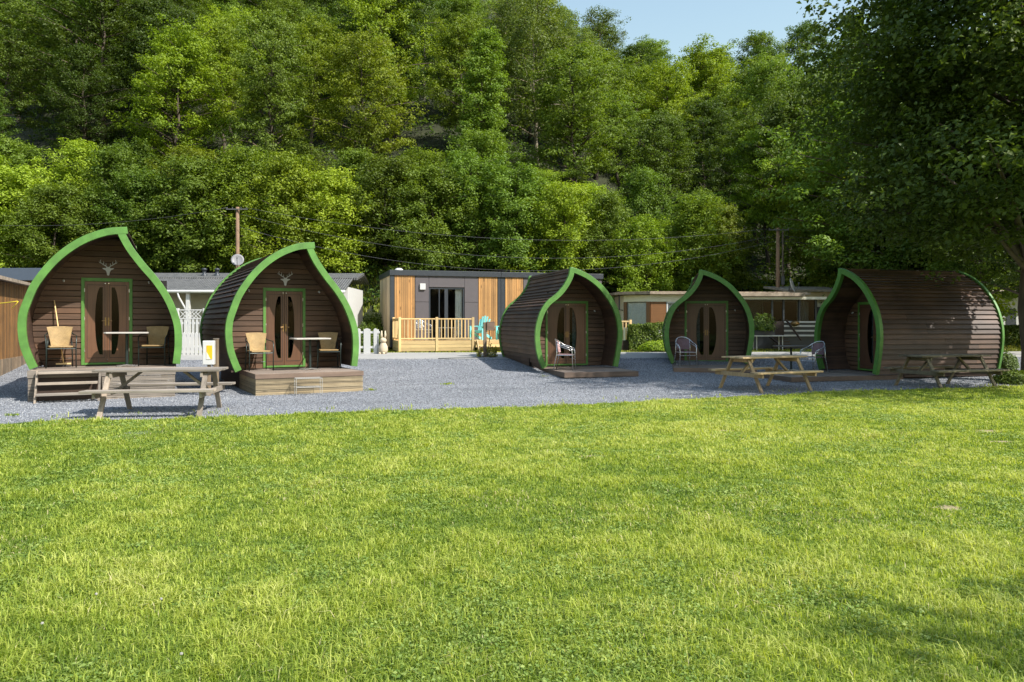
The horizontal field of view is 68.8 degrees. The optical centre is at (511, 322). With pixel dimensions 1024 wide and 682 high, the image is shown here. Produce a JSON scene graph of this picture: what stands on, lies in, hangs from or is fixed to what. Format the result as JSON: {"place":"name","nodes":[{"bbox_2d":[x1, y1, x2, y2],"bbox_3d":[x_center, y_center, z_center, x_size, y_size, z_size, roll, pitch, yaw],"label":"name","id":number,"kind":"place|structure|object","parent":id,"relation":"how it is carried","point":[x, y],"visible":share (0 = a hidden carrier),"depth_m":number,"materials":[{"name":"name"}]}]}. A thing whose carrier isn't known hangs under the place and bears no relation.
{"place":"outdoors","nodes":[
{"label":"outdoors","id":0,"kind":"place"},
{"bbox_2d":[0,0,1016,334],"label":"hill","id":1,"kind":"structure","parent":0,"point":[418,136],"depth_m":60.34,"materials":[{"name":"green plant"}]},
{"bbox_2d":[0,28,57,134],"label":"broadleaf tree","id":2,"kind":"object","parent":1,"relation":"on","point":[7,81],"visible":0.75,"depth_m":55.01,"materials":[{"name":"green plant"}]},
{"bbox_2d":[0,0,57,120],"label":"broadleaf tree","id":3,"kind":"object","parent":1,"relation":"on","point":[27,90],"visible":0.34,"depth_m":61.55,"materials":[{"name":"green plant"}]},
{"bbox_2d":[0,134,61,238],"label":"broadleaf tree","id":4,"kind":"object","parent":1,"relation":"on","point":[9,150],"visible":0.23,"depth_m":43.51,"materials":[{"name":"green plant"}]},
{"bbox_2d":[0,163,70,267],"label":"broadleaf tree","id":5,"kind":"object","parent":1,"relation":"on","point":[27,181],"visible":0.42,"depth_m":39.83,"materials":[{"name":"green plant"}]},
{"bbox_2d":[0,180,97,267],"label":"broadleaf tree","id":6,"kind":"object","parent":1,"relation":"on","point":[62,207],"visible":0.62,"depth_m":38.99,"materials":[{"name":"green plant"}]},
{"bbox_2d":[12,0,121,129],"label":"broadleaf tree","id":7,"kind":"object","parent":1,"relation":"on","point":[82,3],"visible":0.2,"depth_m":59.77,"materials":[{"name":"green plant"}]},
{"bbox_2d":[28,136,110,242],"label":"broadleaf tree","id":8,"kind":"object","parent":1,"relation":"on","point":[76,149],"visible":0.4,"depth_m":43.30,"materials":[{"name":"green plant"}]},
{"bbox_2d":[25,43,149,182],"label":"broadleaf tree","id":9,"kind":"object","parent":1,"relation":"on","point":[78,56],"visible":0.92,"depth_m":51.45,"materials":[{"name":"green plant"}]},
{"bbox_2d":[0,0,177,146],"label":"broadleaf tree","id":10,"kind":"object","parent":1,"relation":"on","point":[106,7],"visible":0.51,"depth_m":55.47,"materials":[{"name":"green plant"}]},
{"bbox_2d":[58,141,162,255],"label":"broadleaf tree","id":11,"kind":"object","parent":1,"relation":"on","point":[112,160],"visible":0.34,"depth_m":41.06,"materials":[{"name":"green plant"}]},
{"bbox_2d":[79,165,196,272],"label":"broadleaf tree","id":12,"kind":"object","parent":1,"relation":"on","point":[142,186],"visible":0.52,"depth_m":40.11,"materials":[{"name":"green plant"}]},
{"bbox_2d":[97,0,217,149],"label":"broadleaf tree","id":13,"kind":"object","parent":1,"relation":"on","point":[147,16],"visible":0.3,"depth_m":54.61,"materials":[{"name":"green plant"}]},
{"bbox_2d":[105,13,246,201],"bbox_3d":[-22.745,-14.081,50.338,9.188,12.696,8.195,0,0,25],"label":"broadleaf tree","id":14,"kind":"object","parent":1,"relation":"on","point":[192,51],"visible":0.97,"depth_m":49.69,"materials":[{"name":"green plant"}]},
{"bbox_2d":[126,144,226,239],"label":"broadleaf tree","id":15,"kind":"object","parent":1,"relation":"on","point":[179,152],"visible":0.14,"depth_m":43.06,"materials":[{"name":"green plant"}]},
{"bbox_2d":[128,151,247,272],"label":"broadleaf tree","id":16,"kind":"object","parent":1,"relation":"on","point":[195,174],"visible":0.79,"depth_m":39.44,"materials":[{"name":"green plant"}]},
{"bbox_2d":[182,11,264,155],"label":"broadleaf tree","id":17,"kind":"object","parent":1,"relation":"on","point":[225,41],"visible":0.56,"depth_m":54.05,"materials":[{"name":"green plant"}]},
{"bbox_2d":[175,142,293,272],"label":"broadleaf tree","id":18,"kind":"object","parent":1,"relation":"on","point":[238,174],"visible":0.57,"depth_m":39.67,"materials":[{"name":"green plant"}]},
{"bbox_2d":[195,3,286,136],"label":"broadleaf tree","id":19,"kind":"object","parent":1,"relation":"on","point":[231,13],"visible":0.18,"depth_m":59.39,"materials":[{"name":"green plant"}]},
{"bbox_2d":[213,8,320,163],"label":"broadleaf tree","id":20,"kind":"object","parent":1,"relation":"on","point":[283,89],"visible":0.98,"depth_m":48.12,"materials":[{"name":"green plant"}]},
{"bbox_2d":[223,146,341,267],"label":"broadleaf tree","id":21,"kind":"object","parent":1,"relation":"on","point":[280,169],"visible":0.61,"depth_m":38.90,"materials":[{"name":"green plant"}]},
{"bbox_2d":[273,13,352,156],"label":"broadleaf tree","id":22,"kind":"object","parent":1,"relation":"on","point":[315,48],"visible":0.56,"depth_m":55.41,"materials":[{"name":"green plant"}]},
{"bbox_2d":[276,2,351,121],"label":"broadleaf tree","id":23,"kind":"object","parent":1,"relation":"on","point":[305,12],"visible":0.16,"depth_m":61.50,"materials":[{"name":"green plant"}]},
{"bbox_2d":[274,166,375,272],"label":"broadleaf tree","id":24,"kind":"object","parent":1,"relation":"on","point":[333,183],"visible":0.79,"depth_m":39.67,"materials":[{"name":"green plant"}]},
{"bbox_2d":[277,28,429,162],"bbox_3d":[-9.982,-13.156,49.165,8.976,12.152,6.808,0,0,24],"label":"broadleaf tree","id":25,"kind":"object","parent":1,"relation":"on","point":[367,58],"visible":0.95,"depth_m":48.20,"materials":[{"name":"green plant"}]},
{"bbox_2d":[323,146,399,240],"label":"broadleaf tree","id":26,"kind":"object","parent":1,"relation":"on","point":[354,159],"visible":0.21,"depth_m":44.14,"materials":[{"name":"green plant"}]},
{"bbox_2d":[319,0,438,143],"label":"broadleaf tree","id":27,"kind":"object","parent":1,"relation":"on","point":[368,11],"visible":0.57,"depth_m":56.64,"materials":[{"name":"green plant"}]},
{"bbox_2d":[342,151,431,270],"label":"broadleaf tree","id":28,"kind":"object","parent":1,"relation":"on","point":[373,174],"visible":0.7,"depth_m":40.77,"materials":[{"name":"green plant"}]},
{"bbox_2d":[334,0,453,138],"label":"broadleaf tree","id":29,"kind":"object","parent":1,"relation":"on","point":[424,12],"visible":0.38,"depth_m":57.98,"materials":[{"name":"green plant"}]},
{"bbox_2d":[367,159,484,271],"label":"broadleaf tree","id":30,"kind":"object","parent":1,"relation":"on","point":[421,203],"visible":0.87,"depth_m":39.99,"materials":[{"name":"green plant"}]},
{"bbox_2d":[417,0,495,124],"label":"broadleaf tree","id":31,"kind":"object","parent":1,"relation":"on","point":[455,8],"visible":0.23,"depth_m":61.83,"materials":[{"name":"green plant"}]},
{"bbox_2d":[412,12,518,137],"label":"broadleaf tree","id":32,"kind":"object","parent":1,"relation":"on","point":[459,54],"visible":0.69,"depth_m":54.47,"materials":[{"name":"green plant"}]},
{"bbox_2d":[418,148,533,270],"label":"broadleaf tree","id":33,"kind":"object","parent":1,"relation":"on","point":[474,189],"visible":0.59,"depth_m":40.92,"materials":[{"name":"green plant"}]},
{"bbox_2d":[442,126,518,234],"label":"broadleaf tree","id":34,"kind":"object","parent":1,"relation":"on","point":[490,150],"visible":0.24,"depth_m":44.62,"materials":[{"name":"green plant"}]},
{"bbox_2d":[433,25,528,181],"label":"broadleaf tree","id":35,"kind":"object","parent":1,"relation":"on","point":[484,51],"visible":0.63,"depth_m":48.42,"materials":[{"name":"green plant"}]},
{"bbox_2d":[0,9,1013,306],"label":"undergrowth","id":36,"kind":"object","parent":1,"relation":"on","point":[760,251],"visible":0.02,"depth_m":57.57,"materials":[{"name":"green plant"}]},
{"bbox_2d":[465,161,564,272],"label":"broadleaf tree","id":37,"kind":"object","parent":1,"relation":"on","point":[520,205],"visible":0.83,"depth_m":40.29,"materials":[{"name":"green plant"}]},
{"bbox_2d":[464,0,578,169],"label":"broadleaf tree","id":38,"kind":"object","parent":1,"relation":"on","point":[529,21],"visible":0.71,"depth_m":54.34,"materials":[{"name":"green plant"}]},
{"bbox_2d":[492,19,581,142],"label":"broadleaf tree","id":39,"kind":"object","parent":1,"relation":"on","point":[511,71],"visible":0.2,"depth_m":62.01,"materials":[{"name":"green plant"}]},
{"bbox_2d":[496,180,614,284],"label":"broadleaf tree","id":40,"kind":"object","parent":1,"relation":"on","point":[563,202],"visible":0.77,"depth_m":39.83,"materials":[{"name":"green plant"}]},
{"bbox_2d":[532,6,600,109],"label":"broadleaf tree","id":41,"kind":"object","parent":1,"relation":"on","point":[569,24],"visible":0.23,"depth_m":67.37,"materials":[{"name":"green plant"}]},
{"bbox_2d":[509,39,628,220],"bbox_3d":[3.666,-12.308,49.543,7.887,12.426,10.052,0,0,12],"label":"broadleaf tree","id":42,"kind":"object","parent":1,"relation":"on","point":[589,63],"visible":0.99,"depth_m":49.22,"materials":[{"name":"green plant"}]},
{"bbox_2d":[573,5,631,87],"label":"broadleaf tree","id":43,"kind":"object","parent":1,"relation":"on","point":[606,20],"visible":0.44,"depth_m":78.46,"materials":[{"name":"green plant"}]},
{"bbox_2d":[551,44,655,179],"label":"broadleaf tree","id":44,"kind":"object","parent":1,"relation":"on","point":[622,84],"visible":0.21,"depth_m":59.50,"materials":[{"name":"green plant"}]},
{"bbox_2d":[568,189,651,290],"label":"broadleaf tree","id":45,"kind":"object","parent":1,"relation":"on","point":[614,213],"visible":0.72,"depth_m":39.98,"materials":[{"name":"green plant"}]},
{"bbox_2d":[580,89,652,206],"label":"broadleaf tree","id":46,"kind":"object","parent":1,"relation":"on","point":[618,179],"visible":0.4,"depth_m":54.83,"materials":[{"name":"green plant"}]},
{"bbox_2d":[605,213,689,291],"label":"broadleaf tree","id":47,"kind":"object","parent":1,"relation":"on","point":[660,280],"visible":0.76,"depth_m":39.03,"materials":[{"name":"green plant"}]},
{"bbox_2d":[612,163,684,256],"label":"broadleaf tree","id":48,"kind":"object","parent":1,"relation":"on","point":[640,189],"visible":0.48,"depth_m":44.48,"materials":[{"name":"green plant"}]},
{"bbox_2d":[611,108,703,215],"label":"broadleaf tree","id":49,"kind":"object","parent":1,"relation":"on","point":[656,123],"visible":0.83,"depth_m":49.33,"materials":[{"name":"green plant"}]},
{"bbox_2d":[626,55,712,190],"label":"broadleaf tree","id":50,"kind":"object","parent":1,"relation":"on","point":[675,87],"visible":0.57,"depth_m":60.27,"materials":[{"name":"green plant"}]},
{"bbox_2d":[640,191,743,290],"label":"broadleaf tree","id":51,"kind":"object","parent":1,"relation":"on","point":[697,208],"visible":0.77,"depth_m":39.90,"materials":[{"name":"green plant"}]},
{"bbox_2d":[645,98,742,192],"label":"broadleaf tree","id":52,"kind":"object","parent":1,"relation":"on","point":[706,107],"visible":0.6,"depth_m":55.74,"materials":[{"name":"green plant"}]},
{"bbox_2d":[663,33,760,179],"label":"broadleaf tree","id":53,"kind":"object","parent":1,"relation":"on","point":[710,72],"visible":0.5,"depth_m":66.88,"materials":[{"name":"green plant"}]},
{"bbox_2d":[686,92,759,202],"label":"broadleaf tree","id":54,"kind":"object","parent":1,"relation":"on","point":[732,101],"visible":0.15,"depth_m":62.32,"materials":[{"name":"green plant"}]},
{"bbox_2d":[687,201,763,291],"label":"broadleaf tree","id":55,"kind":"object","parent":1,"relation":"on","point":[738,280],"visible":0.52,"depth_m":41.16,"materials":[{"name":"green plant"}]},
{"bbox_2d":[679,111,787,244],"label":"broadleaf tree","id":56,"kind":"object","parent":1,"relation":"on","point":[743,124],"visible":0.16,"depth_m":50.00,"materials":[{"name":"green plant"}]},
{"bbox_2d":[715,123,797,270],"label":"broadleaf tree","id":57,"kind":"object","parent":1,"relation":"on","point":[754,218],"visible":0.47,"depth_m":45.64,"materials":[{"name":"green plant"}]},
{"bbox_2d":[709,50,813,173],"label":"broadleaf tree","id":58,"kind":"object","parent":1,"relation":"on","point":[764,68],"visible":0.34,"depth_m":56.48,"materials":[{"name":"green plant"}]},
{"bbox_2d":[728,29,812,127],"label":"broadleaf tree","id":59,"kind":"object","parent":1,"relation":"on","point":[758,38],"visible":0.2,"depth_m":80.49,"materials":[{"name":"green plant"}]},
{"bbox_2d":[727,90,818,277],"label":"broadleaf tree","id":60,"kind":"object","parent":1,"relation":"on","point":[772,114],"visible":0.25,"depth_m":44.66,"materials":[{"name":"green plant"}]},
{"bbox_2d":[736,147,864,291],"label":"broadleaf tree","id":61,"kind":"object","parent":1,"relation":"on","point":[794,238],"visible":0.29,"depth_m":40.38,"materials":[{"name":"green plant"}]},
{"bbox_2d":[748,60,859,257],"bbox_3d":[18.664,-9.439,45.474,7.209,13.462,10.099,0,0,26],"label":"broadleaf tree","id":62,"kind":"object","parent":1,"relation":"on","point":[795,111],"visible":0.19,"depth_m":44.72,"materials":[{"name":"green plant"}]},
{"bbox_2d":[0,356,1022,434],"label":"gravel yard","id":63,"kind":"structure","parent":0,"point":[496,373],"depth_m":17.64,"materials":[{"name":"grey gravel"}]},
{"bbox_2d":[17,227,181,380],"bbox_3d":[-9.424,-0.224,17.582,3.027,3.608,4.470,0,0,-24],"label":"camping pod","id":64,"kind":"object","parent":63,"relation":"on","point":[95,285],"visible":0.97,"depth_m":16.39,"materials":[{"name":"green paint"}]},
{"bbox_2d":[84,281,106,362],"bbox_3d":[-9.159,-0.018,16.439,0.440,1.780,0.098,0,0,-24],"label":"door","id":65,"kind":"structure","parent":64,"relation":"in","point":[91,288],"depth_m":16.43,"materials":[{"name":"brown wood"}]},
{"bbox_2d":[107,282,129,361],"bbox_3d":[-8.744,-0.018,16.626,0.440,1.780,0.098,0,0,-24],"label":"door","id":66,"kind":"structure","parent":64,"relation":"in","point":[122,289],"depth_m":16.64,"materials":[{"name":"brown wood"}]},
{"bbox_2d":[27,364,175,403],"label":"timber deck","id":67,"kind":"structure","parent":63,"relation":"on","point":[51,383],"depth_m":15.03,"materials":[{"name":"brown wood"}]},
{"bbox_2d":[44,326,76,367],"bbox_3d":[-9.526,0.509,15.772,0.594,0.874,0.549,0,0,-34],"label":"rattan chair","id":68,"kind":"object","parent":67,"relation":"on","point":[59,336],"visible":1,"depth_m":15.90,"materials":[{"name":"beige wicker"}]},
{"bbox_2d":[78,367,235,417],"bbox_3d":[-6.001,1.187,12.850,2.041,0.805,1.664,0,0,-8],"label":"picnic table","id":69,"kind":"object","parent":63,"relation":"on","point":[124,385],"visible":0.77,"depth_m":12.58,"materials":[{"name":"brown wood"}]},
{"bbox_2d":[200,242,358,387],"bbox_3d":[-6.074,-0.149,19.104,3.026,3.458,4.570,0,0,-29],"label":"camping pod","id":70,"kind":"object","parent":63,"relation":"on","point":[281,297],"visible":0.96,"depth_m":18.08,"materials":[{"name":"green paint"}]},
{"bbox_2d":[266,291,283,365],"bbox_3d":[-5.689,0.132,17.943,0.440,1.780,0.098,0,0,-29],"label":"door","id":71,"kind":"structure","parent":70,"relation":"in","point":[271,296],"depth_m":17.93,"materials":[{"name":"brown wood"}]},
{"bbox_2d":[284,291,302,364],"bbox_3d":[-5.298,0.132,18.161,0.440,1.780,0.098,0,0,-29],"label":"door","id":72,"kind":"structure","parent":70,"relation":"in","point":[296,297],"depth_m":18.19,"materials":[{"name":"brown wood"}]},
{"bbox_2d":[239,366,363,395],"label":"timber deck","id":73,"kind":"structure","parent":63,"relation":"on","point":[352,379],"depth_m":16.55,"materials":[{"name":"brown wood"}]},
{"bbox_2d":[499,267,622,368],"bbox_3d":[1.423,-0.090,23.981,2.743,3.094,4.320,0,0,-15],"label":"camping pod","id":74,"kind":"object","parent":63,"relation":"on","point":[577,310],"visible":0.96,"depth_m":23.08,"materials":[{"name":"green paint"}]},
{"bbox_2d":[547,303,566,363],"bbox_3d":[1.384,0.333,22.908,0.630,1.850,0.098,0,0,-15],"label":"door","id":75,"kind":"structure","parent":74,"relation":"in","point":[553,311],"depth_m":22.90,"materials":[{"name":"brown wood"}]},
{"bbox_2d":[567,304,585,363],"bbox_3d":[1.999,0.333,23.073,0.630,1.850,0.098,0,0,-15],"label":"door","id":76,"kind":"structure","parent":74,"relation":"in","point":[579,310],"depth_m":23.11,"materials":[{"name":"brown wood"}]},
{"bbox_2d":[537,366,638,377],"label":"timber deck","id":77,"kind":"structure","parent":63,"relation":"on","point":[577,372],"depth_m":20.73,"materials":[{"name":"brown wood"}]},
{"bbox_2d":[662,269,753,363],"bbox_3d":[6.538,-0.158,25.443,2.743,3.035,4.370,0,0,11],"label":"camping pod","id":78,"kind":"object","parent":63,"relation":"on","point":[707,313],"visible":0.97,"depth_m":24.36,"materials":[{"name":"green paint"}]},
{"bbox_2d":[686,303,705,359],"bbox_3d":[6.031,0.294,24.469,0.630,1.850,0.098,0,0,11],"label":"door","id":79,"kind":"structure","parent":78,"relation":"in","point":[692,310],"depth_m":24.49,"materials":[{"name":"brown wood"}]},
{"bbox_2d":[706,303,725,359],"bbox_3d":[6.657,0.294,24.351,0.630,1.850,0.098,0,0,11],"label":"door","id":80,"kind":"structure","parent":78,"relation":"in","point":[719,309],"depth_m":24.35,"materials":[{"name":"brown wood"}]},
{"bbox_2d":[708,355,822,392],"bbox_3d":[5.880,1.179,17.400,1.970,0.820,1.664,0,0,-25],"label":"picnic table","id":81,"kind":"object","parent":63,"relation":"on","point":[749,361],"visible":0.89,"depth_m":17.21,"materials":[{"name":"brown wood"}]},
{"bbox_2d":[745,370,902,381],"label":"timber deck","id":82,"kind":"structure","parent":63,"relation":"on","point":[841,375],"depth_m":19.96,"materials":[{"name":"brown wood"}]},
{"bbox_2d":[814,268,1004,377],"bbox_3d":[11.337,-0.026,21.531,4.070,3.082,2.743,0,0,-14],"label":"camping pod","id":83,"kind":"object","parent":63,"relation":"on","point":[875,321],"visible":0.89,"depth_m":20.70,"materials":[{"name":"green paint"}]},
{"bbox_2d":[859,305,874,368],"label":"door","id":84,"kind":"structure","parent":83,"relation":"in","point":[865,310],"depth_m":21.65,"materials":[{"name":"brown wood"}]},
{"bbox_2d":[883,354,1009,387],"bbox_3d":[10.421,1.178,18.000,2.122,0.821,1.664,0,0,-17],"label":"picnic table","id":85,"kind":"object","parent":63,"relation":"on","point":[901,370],"visible":0.86,"depth_m":17.82,"materials":[{"name":"brown wood"}]},
{"bbox_2d":[0,381,1023,681],"bbox_3d":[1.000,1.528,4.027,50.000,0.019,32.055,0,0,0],"label":"lawn","id":86,"kind":"structure","parent":0,"point":[526,647],"depth_m":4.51,"materials":[{"name":"plant"}]},
{"bbox_2d":[181,351,1020,359],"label":"road","id":87,"kind":"structure","parent":0,"point":[451,355],"depth_m":26.31,"materials":[{"name":"grey gravel"}]},
{"bbox_2d":[202,339,1010,352],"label":"ground","id":88,"kind":"structure","parent":0,"point":[636,350],"depth_m":31.26,"materials":[{"name":"grey gravel"}]},
{"bbox_2d":[0,275,30,375],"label":"wooden shed","id":89,"kind":"structure","parent":88,"relation":"on","point":[11,355],"depth_m":21.92,"materials":[{"name":"brown wood"}]},
{"bbox_2d":[154,268,369,351],"bbox_3d":[-11.693,-0.585,31.599,10.500,3.470,5.060,0,0,-1],"label":"mobile home","id":90,"kind":"object","parent":88,"relation":"on","point":[190,290],"visible":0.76,"depth_m":30.32,"materials":[{"name":"white paint"}]},
{"bbox_2d":[392,317,499,351],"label":"raised deck","id":91,"kind":"structure","parent":88,"relation":"on","point":[408,345],"depth_m":30.34,"materials":[{"name":"brown wood"}]},
{"bbox_2d":[379,268,602,346],"bbox_3d":[-1.040,-0.685,34.695,9.720,3.430,3.980,0,0,-17],"label":"holiday cabin","id":92,"kind":"object","parent":88,"relation":"on","point":[478,296],"visible":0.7,"depth_m":32.47,"materials":[{"name":"wood"}]},
{"bbox_2d":[9,243,1020,352],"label":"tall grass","id":93,"kind":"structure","parent":88,"relation":"on","point":[1007,348],"depth_m":39.19,"materials":[{"name":"green plant"}]},
{"bbox_2d":[627,321,662,351],"bbox_3d":[7.407,0.582,31.501,5.211,1.367,1.091,0,0,0],"label":"clipped hedge","id":94,"kind":"object","parent":88,"relation":"on","point":[639,335],"visible":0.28,"depth_m":31.11,"materials":[{"name":"green plant"}]},
{"bbox_2d":[609,291,810,343],"bbox_3d":[9.030,-0.130,35.079,8.850,2.560,3.050,0,0,-6],"label":"static caravan","id":95,"kind":"object","parent":88,"relation":"on","point":[640,307],"visible":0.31,"depth_m":34.01,"materials":[{"name":"white paint"}]},
{"bbox_2d":[740,293,826,348],"bbox_3d":[11.642,-0.078,34.032,4.445,2.464,3.934,0,0,-3],"label":"veranda annex","id":96,"kind":"object","parent":88,"relation":"on","point":[800,330],"visible":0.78,"depth_m":33.20,"materials":[{"name":"metal"}]},
{"bbox_2d":[753,62,1004,287],"bbox_3d":[17.282,-5.294,35.016,10.038,14.011,9.917,0,0,-31],"label":"broadleaf tree","id":97,"kind":"object","parent":88,"relation":"on","point":[814,158],"visible":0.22,"depth_m":35.53,"materials":[{"name":"green plant"}]},
{"bbox_2d":[755,0,1023,369],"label":"maple tree","id":98,"kind":"object","parent":88,"relation":"on","point":[926,125],"visible":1,"depth_m":18.12,"materials":[{"name":"green plant"}]},
{"bbox_2d":[816,156,975,282],"bbox_3d":[18.980,-3.791,34.663,9.003,10.846,6.307,0,0,13],"label":"broadleaf tree","id":99,"kind":"object","parent":88,"relation":"on","point":[887,253],"visible":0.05,"depth_m":35.10,"materials":[{"name":"green plant"}]},
{"bbox_2d":[821,196,1016,322],"bbox_3d":[18.221,-2.464,34.184,7.779,8.405,6.722,2,2,20],"label":"broadleaf tree","id":100,"kind":"object","parent":88,"relation":"on","point":[908,247],"visible":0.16,"depth_m":33.43,"materials":[{"name":"green plant"}]},
{"bbox_2d":[863,85,1023,296],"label":"broadleaf tree","id":101,"kind":"object","parent":88,"relation":"on","point":[999,283],"visible":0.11,"depth_m":27.29,"materials":[{"name":"green plant"}]},
{"bbox_2d":[900,124,1019,302],"bbox_3d":[19.299,-3.482,29.469,6.588,10.202,8.995,0,0,18],"label":"broadleaf tree","id":102,"kind":"object","parent":88,"relation":"on","point":[985,274],"visible":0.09,"depth_m":29.76,"materials":[{"name":"green plant"}]},
{"bbox_2d":[546,0,1008,77],"label":"sky","id":103,"kind":"structure","parent":0,"point":[678,22],"materials":[{"name":"blue"}]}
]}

